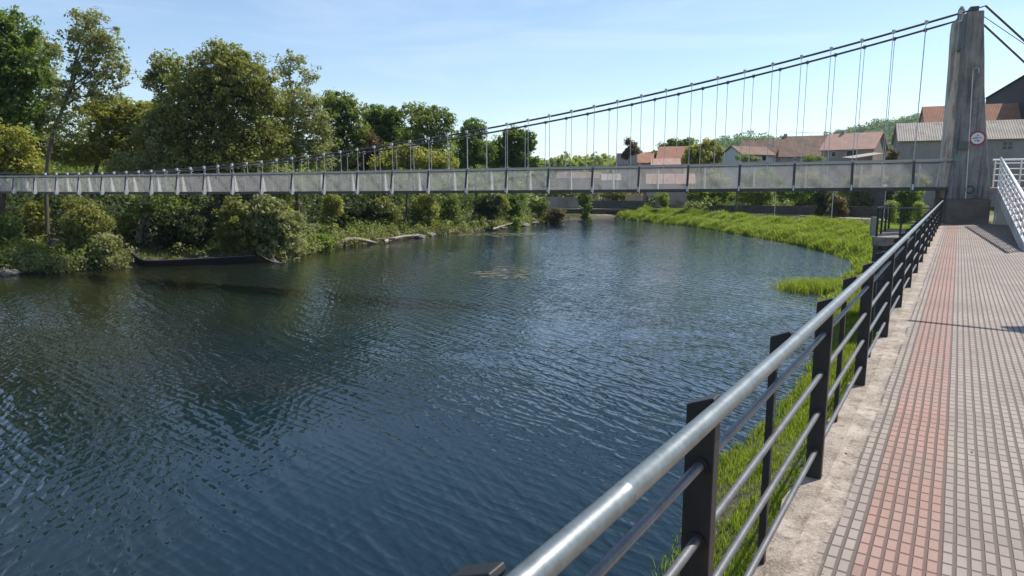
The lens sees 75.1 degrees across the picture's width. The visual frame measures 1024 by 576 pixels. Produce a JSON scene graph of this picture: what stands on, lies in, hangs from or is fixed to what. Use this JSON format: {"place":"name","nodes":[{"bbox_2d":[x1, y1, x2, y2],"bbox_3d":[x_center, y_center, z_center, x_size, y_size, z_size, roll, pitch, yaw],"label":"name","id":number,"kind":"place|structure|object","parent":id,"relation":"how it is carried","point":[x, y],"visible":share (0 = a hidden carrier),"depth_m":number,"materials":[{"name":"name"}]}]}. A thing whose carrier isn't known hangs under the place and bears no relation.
{"place":"outdoors","nodes":[
{"label":"outdoors","id":0,"kind":"place"},
{"bbox_2d":[0,218,856,575],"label":"river","id":1,"kind":"structure","parent":0,"point":[422,406],"depth_m":19.64,"materials":[{"name":"liquid"}]},
{"bbox_2d":[129,249,255,266],"bbox_3d":[-24.706,-2.404,51.757,8.830,1.619,2.349,-4,10,-22],"label":"river barge","id":2,"kind":"object","parent":1,"relation":"on","point":[195,260],"visible":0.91,"depth_m":50.85,"materials":[{"name":"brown wood"}]},
{"bbox_2d":[469,263,527,283],"bbox_3d":[-0.822,-1.149,46.934,5.202,0.001,11.691,0,9,0],"label":"floating weed","id":3,"kind":"object","parent":1,"relation":"on","point":[491,273],"visible":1,"depth_m":45.48,"materials":[{"name":"plant"}]},
{"bbox_2d":[613,204,910,304],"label":"reed bed","id":4,"kind":"object","parent":1,"relation":"on","point":[849,239],"visible":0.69,"depth_m":74.10,"materials":[{"name":"green plant"}]},
{"bbox_2d":[766,275,857,294],"bbox_3d":[18.490,-0.241,38.998,7.360,0.712,5.694,0,9,0],"label":"reed clump","id":5,"kind":"object","parent":1,"relation":"on","point":[815,285],"visible":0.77,"depth_m":38.48,"materials":[{"name":"green plant"}]},
{"bbox_2d":[0,129,996,575],"bbox_3d":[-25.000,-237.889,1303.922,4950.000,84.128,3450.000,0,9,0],"label":"ground","id":6,"kind":"structure","parent":0,"point":[734,501],"depth_m":31.06,"materials":[{"name":"green plant"}]},
{"bbox_2d":[0,210,24,253],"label":"riverside bush","id":7,"kind":"object","parent":6,"relation":"on","point":[7,231],"visible":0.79,"depth_m":49.19,"materials":[{"name":"green plant"}]},
{"bbox_2d":[0,5,56,224],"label":"broadleaf tree","id":8,"kind":"object","parent":6,"relation":"on","point":[18,48],"visible":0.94,"depth_m":53.55,"materials":[{"name":"green plant"}]},
{"bbox_2d":[0,117,58,215],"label":"broadleaf tree","id":9,"kind":"object","parent":6,"relation":"on","point":[14,148],"visible":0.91,"depth_m":52.69,"materials":[{"name":"green plant"}]},
{"bbox_2d":[12,233,48,257],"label":"riverside bush","id":10,"kind":"object","parent":6,"relation":"on","point":[24,240],"visible":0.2,"depth_m":49.13,"materials":[{"name":"green plant"}]},
{"bbox_2d":[18,200,52,240],"bbox_3d":[-39.108,-4.882,54.740,2.395,4.632,3.470,-7,11,-36],"label":"riverside bush","id":11,"kind":"object","parent":6,"relation":"on","point":[31,211],"visible":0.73,"depth_m":53.99,"materials":[{"name":"green plant"}]},
{"bbox_2d":[25,29,71,200],"bbox_3d":[-41.011,-13.403,58.667,4.867,18.172,3.954,0,9,0],"label":"broadleaf tree","id":12,"kind":"object","parent":6,"relation":"on","point":[39,124],"visible":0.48,"depth_m":57.90,"materials":[{"name":"green plant"}]},
{"bbox_2d":[57,194,114,254],"bbox_3d":[-32.437,-4.624,50.513,3.705,5.102,6.537,-8,12,-43],"label":"riverside bush","id":13,"kind":"object","parent":6,"relation":"on","point":[79,222],"visible":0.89,"depth_m":49.45,"materials":[{"name":"green plant"}]},
{"bbox_2d":[43,6,140,246],"bbox_3d":[-32.720,-12.168,51.786,8.927,18.579,4.193,0,9,0],"label":"broadleaf tree","id":14,"kind":"object","parent":6,"relation":"on","point":[98,39],"visible":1,"depth_m":50.88,"materials":[{"name":"green plant"}]},
{"bbox_2d":[82,229,122,262],"bbox_3d":[-30.160,-3.002,48.996,2.787,2.827,2.828,0,9,0],"label":"riverside bush","id":15,"kind":"object","parent":6,"relation":"on","point":[108,242],"visible":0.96,"depth_m":48.40,"materials":[{"name":"green plant"}]},
{"bbox_2d":[56,92,164,203],"bbox_3d":[-36.374,-11.188,60.924,11.346,13.049,6.223,0,9,0],"label":"broadleaf tree","id":16,"kind":"object","parent":6,"relation":"on","point":[95,150],"visible":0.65,"depth_m":59.20,"materials":[{"name":"green plant"}]},
{"bbox_2d":[114,212,145,240],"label":"riverside bush","id":17,"kind":"object","parent":6,"relation":"on","point":[119,220],"visible":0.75,"depth_m":56.29,"materials":[{"name":"green plant"}]},
{"bbox_2d":[103,104,202,236],"bbox_3d":[-30.537,-9.777,57.100,7.821,11.915,4.779,-4,10,-22],"label":"broadleaf tree","id":18,"kind":"object","parent":6,"relation":"on","point":[153,125],"visible":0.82,"depth_m":56.01,"materials":[{"name":"green plant"}]},
{"bbox_2d":[124,187,191,248],"bbox_3d":[-28.379,-5.463,54.113,5.172,5.498,3.015,0,9,0],"label":"broadleaf tree","id":19,"kind":"object","parent":6,"relation":"on","point":[157,201],"visible":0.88,"depth_m":53.56,"materials":[{"name":"green plant"}]},
{"bbox_2d":[139,48,181,196],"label":"broadleaf tree","id":20,"kind":"object","parent":6,"relation":"on","point":[151,79],"visible":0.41,"depth_m":70.81,"materials":[{"name":"green plant"}]},
{"bbox_2d":[150,203,212,249],"bbox_3d":[-26.998,-4.832,54.288,4.976,4.204,5.150,0,9,0],"label":"riverside bush","id":21,"kind":"object","parent":6,"relation":"on","point":[182,223],"visible":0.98,"depth_m":52.97,"materials":[{"name":"green plant"}]},
{"bbox_2d":[141,35,307,238],"bbox_3d":[-25.365,-12.790,58.816,14.239,17.684,8.055,0,9,0],"label":"broadleaf tree","id":22,"kind":"object","parent":6,"relation":"on","point":[215,92],"visible":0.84,"depth_m":57.19,"materials":[{"name":"green plant"}]},
{"bbox_2d":[6,112,453,224],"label":"underwood","id":23,"kind":"object","parent":6,"relation":"on","point":[67,170],"visible":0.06,"depth_m":89.91,"materials":[{"name":"green plant"}]},
{"bbox_2d":[211,194,258,252],"bbox_3d":[-22.416,-5.196,54.387,4.152,5.048,5.045,0,9,0],"label":"riverside bush","id":24,"kind":"object","parent":6,"relation":"on","point":[230,221],"visible":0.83,"depth_m":53.09,"materials":[{"name":"green plant"}]},
{"bbox_2d":[0,178,512,251],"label":"undergrowth","id":25,"kind":"object","parent":6,"relation":"on","point":[56,212],"visible":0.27,"depth_m":65.08,"materials":[{"name":"green plant"}]},
{"bbox_2d":[4,207,528,260],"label":"scrub","id":26,"kind":"object","parent":6,"relation":"on","point":[57,232],"visible":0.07,"depth_m":53.74,"materials":[{"name":"green plant"}]},
{"bbox_2d":[0,210,541,273],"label":"waterside scrub","id":27,"kind":"object","parent":6,"relation":"on","point":[49,251],"visible":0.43,"depth_m":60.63,"materials":[{"name":"green plant"}]},
{"bbox_2d":[11,135,532,198],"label":"woodland","id":28,"kind":"object","parent":6,"relation":"on","point":[453,150],"visible":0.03,"depth_m":139.20,"materials":[{"name":"green plant"}]},
{"bbox_2d":[242,194,307,260],"bbox_3d":[-19.816,-4.938,54.663,6.028,6.000,5.975,0,9,0],"label":"riverside bush","id":29,"kind":"object","parent":6,"relation":"on","point":[269,216],"visible":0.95,"depth_m":53.12,"materials":[{"name":"green plant"}]},
{"bbox_2d":[0,211,579,269],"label":"shore grass","id":30,"kind":"structure","parent":6,"relation":"on","point":[169,253],"depth_m":53.56,"materials":[{"name":"green plant"}]},
{"bbox_2d":[272,48,321,186],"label":"broadleaf tree","id":31,"kind":"object","parent":6,"relation":"on","point":[300,60],"visible":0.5,"depth_m":75.36,"materials":[{"name":"green plant"}]},
{"bbox_2d":[256,85,340,210],"bbox_3d":[-20.504,-11.516,62.983,8.484,14.918,5.755,0,9,0],"label":"broadleaf tree","id":32,"kind":"object","parent":6,"relation":"on","point":[300,146],"visible":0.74,"depth_m":61.90,"materials":[{"name":"green plant"}]},
{"bbox_2d":[311,232,335,250],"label":"riverside bush","id":33,"kind":"object","parent":6,"relation":"on","point":[326,239],"visible":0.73,"depth_m":61.64,"materials":[{"name":"green plant"}]},
{"bbox_2d":[317,190,343,233],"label":"riverside bush","id":34,"kind":"object","parent":6,"relation":"on","point":[332,203],"visible":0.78,"depth_m":67.20,"materials":[{"name":"green plant"}]},
{"bbox_2d":[308,89,370,216],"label":"broadleaf tree","id":35,"kind":"object","parent":6,"relation":"on","point":[343,111],"visible":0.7,"depth_m":81.06,"materials":[{"name":"green plant"}]},
{"bbox_2d":[334,194,376,229],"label":"riverside bush","id":36,"kind":"object","parent":6,"relation":"on","point":[367,214],"visible":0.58,"depth_m":75.28,"materials":[{"name":"green plant"}]},
{"bbox_2d":[341,127,387,199],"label":"broadleaf tree","id":37,"kind":"object","parent":6,"relation":"on","point":[371,141],"visible":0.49,"depth_m":83.61,"materials":[{"name":"green plant"}]},
{"bbox_2d":[358,104,414,196],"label":"broadleaf tree","id":38,"kind":"object","parent":6,"relation":"on","point":[385,123],"visible":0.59,"depth_m":88.39,"materials":[{"name":"green plant"}]},
{"bbox_2d":[369,195,404,229],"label":"riverside bush","id":39,"kind":"object","parent":6,"relation":"on","point":[393,212],"visible":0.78,"depth_m":76.01,"materials":[{"name":"green plant"}]},
{"bbox_2d":[367,142,459,225],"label":"broadleaf tree","id":40,"kind":"object","parent":6,"relation":"on","point":[420,159],"visible":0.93,"depth_m":79.63,"materials":[{"name":"green plant"}]},
{"bbox_2d":[403,194,440,229],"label":"riverside bush","id":41,"kind":"object","parent":6,"relation":"on","point":[427,209],"visible":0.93,"depth_m":80.03,"materials":[{"name":"green plant"}]},
{"bbox_2d":[391,101,459,190],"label":"broadleaf tree","id":42,"kind":"object","parent":6,"relation":"on","point":[430,118],"visible":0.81,"depth_m":84.96,"materials":[{"name":"green plant"}]},
{"bbox_2d":[355,161,540,214],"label":"woodland","id":43,"kind":"object","parent":6,"relation":"on","point":[527,201],"visible":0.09,"depth_m":112.07,"materials":[{"name":"green plant"}]},
{"bbox_2d":[438,193,464,228],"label":"riverside bush","id":44,"kind":"object","parent":6,"relation":"on","point":[449,209],"visible":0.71,"depth_m":84.28,"materials":[{"name":"green plant"}]},
{"bbox_2d":[454,117,498,205],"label":"broadleaf tree","id":45,"kind":"object","parent":6,"relation":"on","point":[476,150],"visible":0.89,"depth_m":95.02,"materials":[{"name":"green plant"}]},
{"bbox_2d":[469,193,504,225],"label":"riverside bush","id":46,"kind":"object","parent":6,"relation":"on","point":[487,206],"visible":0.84,"depth_m":90.26,"materials":[{"name":"green plant"}]},
{"bbox_2d":[497,194,511,220],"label":"riverside bush","id":47,"kind":"object","parent":6,"relation":"on","point":[506,207],"visible":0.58,"depth_m":94.94,"materials":[{"name":"green plant"}]},
{"bbox_2d":[485,124,540,194],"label":"broadleaf tree","id":48,"kind":"object","parent":6,"relation":"on","point":[521,145],"visible":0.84,"depth_m":98.89,"materials":[{"name":"green plant"}]},
{"bbox_2d":[506,193,527,225],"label":"riverside bush","id":49,"kind":"object","parent":6,"relation":"on","point":[516,203],"visible":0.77,"depth_m":96.73,"materials":[{"name":"green plant"}]},
{"bbox_2d":[528,197,549,222],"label":"riverside bush","id":50,"kind":"object","parent":6,"relation":"on","point":[539,206],"visible":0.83,"depth_m":106.52,"materials":[{"name":"green plant"}]},
{"bbox_2d":[540,207,567,223],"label":"riverside bush","id":51,"kind":"object","parent":6,"relation":"on","point":[554,215],"visible":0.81,"depth_m":102.78,"materials":[{"name":"green plant"}]},
{"bbox_2d":[545,197,579,212],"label":"stone wall","id":52,"kind":"structure","parent":6,"relation":"on","point":[564,202],"depth_m":123.06,"materials":[{"name":"stone"}]},
{"bbox_2d":[557,172,599,200],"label":"pinkish block","id":53,"kind":"structure","parent":6,"relation":"on","point":[576,177],"depth_m":140.13,"materials":[{"name":"tile"}]},
{"bbox_2d":[576,189,593,220],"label":"riverside bush","id":54,"kind":"object","parent":6,"relation":"on","point":[583,199],"visible":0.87,"depth_m":110.81,"materials":[{"name":"green plant"}]},
{"bbox_2d":[544,208,628,213],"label":"weir","id":55,"kind":"object","parent":6,"relation":"on","point":[599,210],"visible":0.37,"depth_m":122.29,"materials":[{"name":"concrete"}]},
{"bbox_2d":[601,174,621,200],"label":"pale outhouse","id":56,"kind":"structure","parent":6,"relation":"on","point":[615,176],"depth_m":132.45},
{"bbox_2d":[542,192,686,211],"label":"garden scrub","id":57,"kind":"object","parent":6,"relation":"on","point":[646,203],"visible":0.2,"depth_m":126.70,"materials":[{"name":"green plant"}]},
{"bbox_2d":[598,188,630,200],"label":"garden bush","id":58,"kind":"object","parent":6,"relation":"on","point":[615,196],"visible":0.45,"depth_m":125.89,"materials":[{"name":"green plant"}]},
{"bbox_2d":[590,201,644,213],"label":"stone wall","id":59,"kind":"structure","parent":6,"relation":"on","point":[633,205],"depth_m":122.53,"materials":[{"name":"stone"}]},
{"bbox_2d":[520,151,721,193],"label":"woodland","id":60,"kind":"object","parent":6,"relation":"on","point":[576,160],"visible":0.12,"depth_m":191.20,"materials":[{"name":"green plant"}]},
{"bbox_2d":[617,153,636,193],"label":"dark barn","id":61,"kind":"structure","parent":6,"relation":"on","point":[621,162],"depth_m":143.82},
{"bbox_2d":[620,137,641,188],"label":"village tree","id":62,"kind":"object","parent":6,"relation":"on","point":[625,154],"visible":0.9,"depth_m":136.88,"materials":[{"name":"green plant"}]},
{"bbox_2d":[635,153,653,200],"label":"orange cottage","id":63,"kind":"structure","parent":6,"relation":"on","point":[644,158],"depth_m":147.92,"materials":[{"name":"tile"}]},
{"bbox_2d":[652,192,669,209],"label":"garden bush","id":64,"kind":"object","parent":6,"relation":"on","point":[663,200],"visible":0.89,"depth_m":114.80,"materials":[{"name":"green plant"}]},
{"bbox_2d":[650,158,681,173],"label":"pink annex","id":65,"kind":"object","parent":6,"relation":"on","point":[665,161],"visible":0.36,"depth_m":135.97,"materials":[{"name":"paint"}]},
{"bbox_2d":[645,174,695,206],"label":"long low house","id":66,"kind":"structure","parent":6,"relation":"on","point":[677,196],"depth_m":128.13,"materials":[{"name":"pink tile"}]},
{"bbox_2d":[656,146,688,173],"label":"red roof house","id":67,"kind":"structure","parent":6,"relation":"on","point":[670,151],"depth_m":144.07,"materials":[{"name":"tile"}]},
{"bbox_2d":[657,137,698,150],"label":"village tree","id":68,"kind":"object","parent":6,"relation":"on","point":[672,142],"visible":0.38,"depth_m":155.32,"materials":[{"name":"green plant"}]},
{"bbox_2d":[680,137,726,204],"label":"village tree","id":69,"kind":"object","parent":6,"relation":"on","point":[695,154],"visible":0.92,"depth_m":124.61,"materials":[{"name":"green plant"}]},
{"bbox_2d":[685,186,735,204],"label":"grape vine","id":70,"kind":"object","parent":6,"relation":"on","point":[694,195],"visible":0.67,"depth_m":108.91,"materials":[{"name":"green plant"}]},
{"bbox_2d":[697,174,731,204],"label":"garden bush","id":71,"kind":"object","parent":6,"relation":"on","point":[714,185],"visible":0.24,"depth_m":115.26,"materials":[{"name":"green plant"}]},
{"bbox_2d":[719,146,776,205],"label":"white shed","id":72,"kind":"structure","parent":6,"relation":"on","point":[731,152],"depth_m":122.08,"materials":[{"name":"paint"}]},
{"bbox_2d":[735,154,761,184],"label":"village tree","id":73,"kind":"object","parent":6,"relation":"on","point":[745,157],"visible":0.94,"depth_m":113.54,"materials":[{"name":"green plant"}]},
{"bbox_2d":[735,187,774,205],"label":"grape vine","id":74,"kind":"object","parent":6,"relation":"on","point":[742,197],"visible":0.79,"depth_m":103.12,"materials":[{"name":"green plant"}]},
{"bbox_2d":[741,140,779,187],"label":"farmhouse","id":75,"kind":"object","parent":6,"relation":"on","point":[770,145],"visible":0.07,"depth_m":148.18,"materials":[{"name":"stone"}]},
{"bbox_2d":[741,168,781,205],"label":"garden bush","id":76,"kind":"object","parent":6,"relation":"on","point":[760,173],"visible":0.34,"depth_m":112.60,"materials":[{"name":"green plant"}]},
{"bbox_2d":[649,291,878,575],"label":"bank grass","id":77,"kind":"structure","parent":6,"relation":"on","point":[800,418],"depth_m":13.99,"materials":[{"name":"green plant"}]},
{"bbox_2d":[683,177,885,215],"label":"garden growth","id":78,"kind":"object","parent":6,"relation":"on","point":[709,203],"visible":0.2,"depth_m":108.66,"materials":[{"name":"green plant"}]},
{"bbox_2d":[773,186,813,202],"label":"bush","id":79,"kind":"object","parent":6,"relation":"on","point":[794,196],"visible":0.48,"depth_m":96.95,"materials":[{"name":"green plant"}]},
{"bbox_2d":[778,134,827,187],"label":"old farmhouse","id":80,"kind":"object","parent":6,"relation":"on","point":[809,145],"visible":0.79,"depth_m":137.69,"materials":[{"name":"tile"}]},
{"bbox_2d":[687,205,931,216],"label":"stone wall","id":81,"kind":"structure","parent":6,"relation":"on","point":[857,211],"depth_m":98.74,"materials":[{"name":"grey stone"}]},
{"bbox_2d":[794,171,832,205],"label":"garden bush","id":82,"kind":"object","parent":6,"relation":"on","point":[808,202],"visible":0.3,"depth_m":101.41,"materials":[{"name":"green plant"}]},
{"bbox_2d":[710,113,919,175],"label":"ridge forest","id":83,"kind":"object","parent":6,"relation":"on","point":[723,141],"visible":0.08,"depth_m":823.82,"materials":[{"name":"green plant"}]},
{"bbox_2d":[810,187,831,215],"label":"garden bush","id":84,"kind":"object","parent":6,"relation":"on","point":[820,200],"visible":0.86,"depth_m":93.06,"materials":[{"name":"green plant"}]},
{"bbox_2d":[827,195,849,216],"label":"garden bush","id":85,"kind":"object","parent":6,"relation":"on","point":[839,202],"visible":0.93,"depth_m":90.68,"materials":[{"name":"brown plant"}]},
{"bbox_2d":[819,130,888,196],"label":"tiled house","id":86,"kind":"structure","parent":6,"relation":"on","point":[839,146],"depth_m":117.64,"materials":[{"name":"tile"}]},
{"bbox_2d":[834,175,882,206],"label":"garden bush","id":87,"kind":"object","parent":6,"relation":"on","point":[859,198],"visible":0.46,"depth_m":96.71,"materials":[{"name":"green plant"}]},
{"bbox_2d":[850,191,886,206],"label":"stone wall","id":88,"kind":"structure","parent":6,"relation":"on","point":[879,200],"depth_m":96.27,"materials":[{"name":"stone"}]},
{"bbox_2d":[872,246,907,330],"bbox_3d":[15.521,0.432,26.538,1.820,4.577,5.450,6,11,33],"label":"stone abutment","id":89,"kind":"object","parent":6,"relation":"on","point":[880,278],"visible":0.07,"depth_m":24.42,"materials":[{"name":"stone"}]},
{"bbox_2d":[871,228,908,246],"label":"landing platform","id":90,"kind":"structure","parent":89,"relation":"on","point":[887,237],"depth_m":24.36,"materials":[{"name":"concrete"}]},
{"bbox_2d":[875,204,930,236],"bbox_3d":[15.497,-2.677,26.040,1.725,1.075,5.170,6,11,33],"label":"landing railing","id":91,"kind":"object","parent":90,"relation":"on","point":[886,207],"visible":0.86,"depth_m":24.38,"materials":[{"name":"metal"}]},
{"bbox_2d":[882,148,900,206],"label":"rusty shrub","id":92,"kind":"object","parent":6,"relation":"on","point":[892,154],"visible":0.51,"depth_m":92.51,"materials":[{"name":"brown plant"}]},
{"bbox_2d":[883,199,900,224],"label":"yellow flower bush","id":93,"kind":"object","parent":6,"relation":"on","point":[894,216],"visible":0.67,"depth_m":73.33,"materials":[{"name":"green plant"}]},
{"bbox_2d":[892,191,925,223],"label":"garden bush","id":94,"kind":"object","parent":6,"relation":"on","point":[905,198],"visible":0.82,"depth_m":76.92,"materials":[{"name":"green plant"}]},
{"bbox_2d":[896,173,929,220],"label":"garden bush","id":95,"kind":"object","parent":6,"relation":"on","point":[927,206],"visible":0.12,"depth_m":80.14,"materials":[{"name":"green plant"}]},
{"bbox_2d":[912,201,926,222],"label":"yellow flower bush","id":96,"kind":"object","parent":6,"relation":"on","point":[918,212],"visible":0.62,"depth_m":73.42,"materials":[{"name":"green plant"}]},
{"bbox_2d":[889,119,1023,206],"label":"industrial shed","id":97,"kind":"structure","parent":6,"relation":"on","point":[1005,139],"depth_m":94.14,"materials":[{"name":"grey metal"}]},
{"bbox_2d":[933,6,990,223],"bbox_3d":[18.935,-4.731,27.937,1.616,13.950,2.440,3,10,21],"label":"bridge pylon","id":98,"kind":"object","parent":6,"relation":"on","point":[965,197],"visible":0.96,"depth_m":26.89,"materials":[{"name":"concrete"}]},
{"bbox_2d":[0,5,1023,194],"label":"suspension footbridge","id":99,"kind":"object","parent":98,"relation":"hanging from","point":[355,189],"visible":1,"depth_m":34.09,"materials":[{"name":"metal"}]},
{"bbox_2d":[970,131,985,145],"bbox_3d":[18.630,-5.992,26.639,0.570,0.570,0.028,3,10,21],"label":"round sign","id":100,"kind":"object","parent":98,"relation":"attached to","point":[977,138],"visible":1,"depth_m":26.63,"materials":[{"name":"metal"}]},
{"bbox_2d":[918,103,1021,122],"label":"tiled warehouse","id":101,"kind":"structure","parent":6,"relation":"on","point":[1006,111],"depth_m":122.76,"materials":[{"name":"tile"}]},
{"bbox_2d":[985,75,1023,118],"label":"dark hall","id":102,"kind":"structure","parent":6,"relation":"on","point":[1012,92],"depth_m":127.62,"materials":[{"name":"grey metal"}]},
{"bbox_2d":[0,0,1023,167],"label":"sky","id":103,"kind":"structure","parent":0,"point":[495,62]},
{"bbox_2d":[753,223,941,575],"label":"pavement","id":104,"kind":"structure","parent":0,"point":[783,542],"depth_m":3.63,"materials":[{"name":"concrete"}]},
{"bbox_2d":[452,199,943,575],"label":"metal railing","id":105,"kind":"object","parent":104,"relation":"on","point":[698,442],"visible":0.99,"depth_m":2.17,"materials":[{"name":"metal"}]},
{"bbox_2d":[783,223,1023,575],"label":"pavement tiles","id":106,"kind":"object","parent":104,"relation":"on","point":[902,494],"visible":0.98,"depth_m":4.18,"materials":[{"name":"tile"}]},
{"bbox_2d":[989,157,1023,251],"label":"stepped ramp","id":107,"kind":"structure","parent":104,"relation":"on","point":[1009,205],"depth_m":22.00,"materials":[{"name":"metal"}]},
{"bbox_2d":[707,211,992,225],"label":"meadow grass","id":108,"kind":"structure","parent":0,"point":[865,221],"depth_m":89.46,"materials":[{"name":"plant"}]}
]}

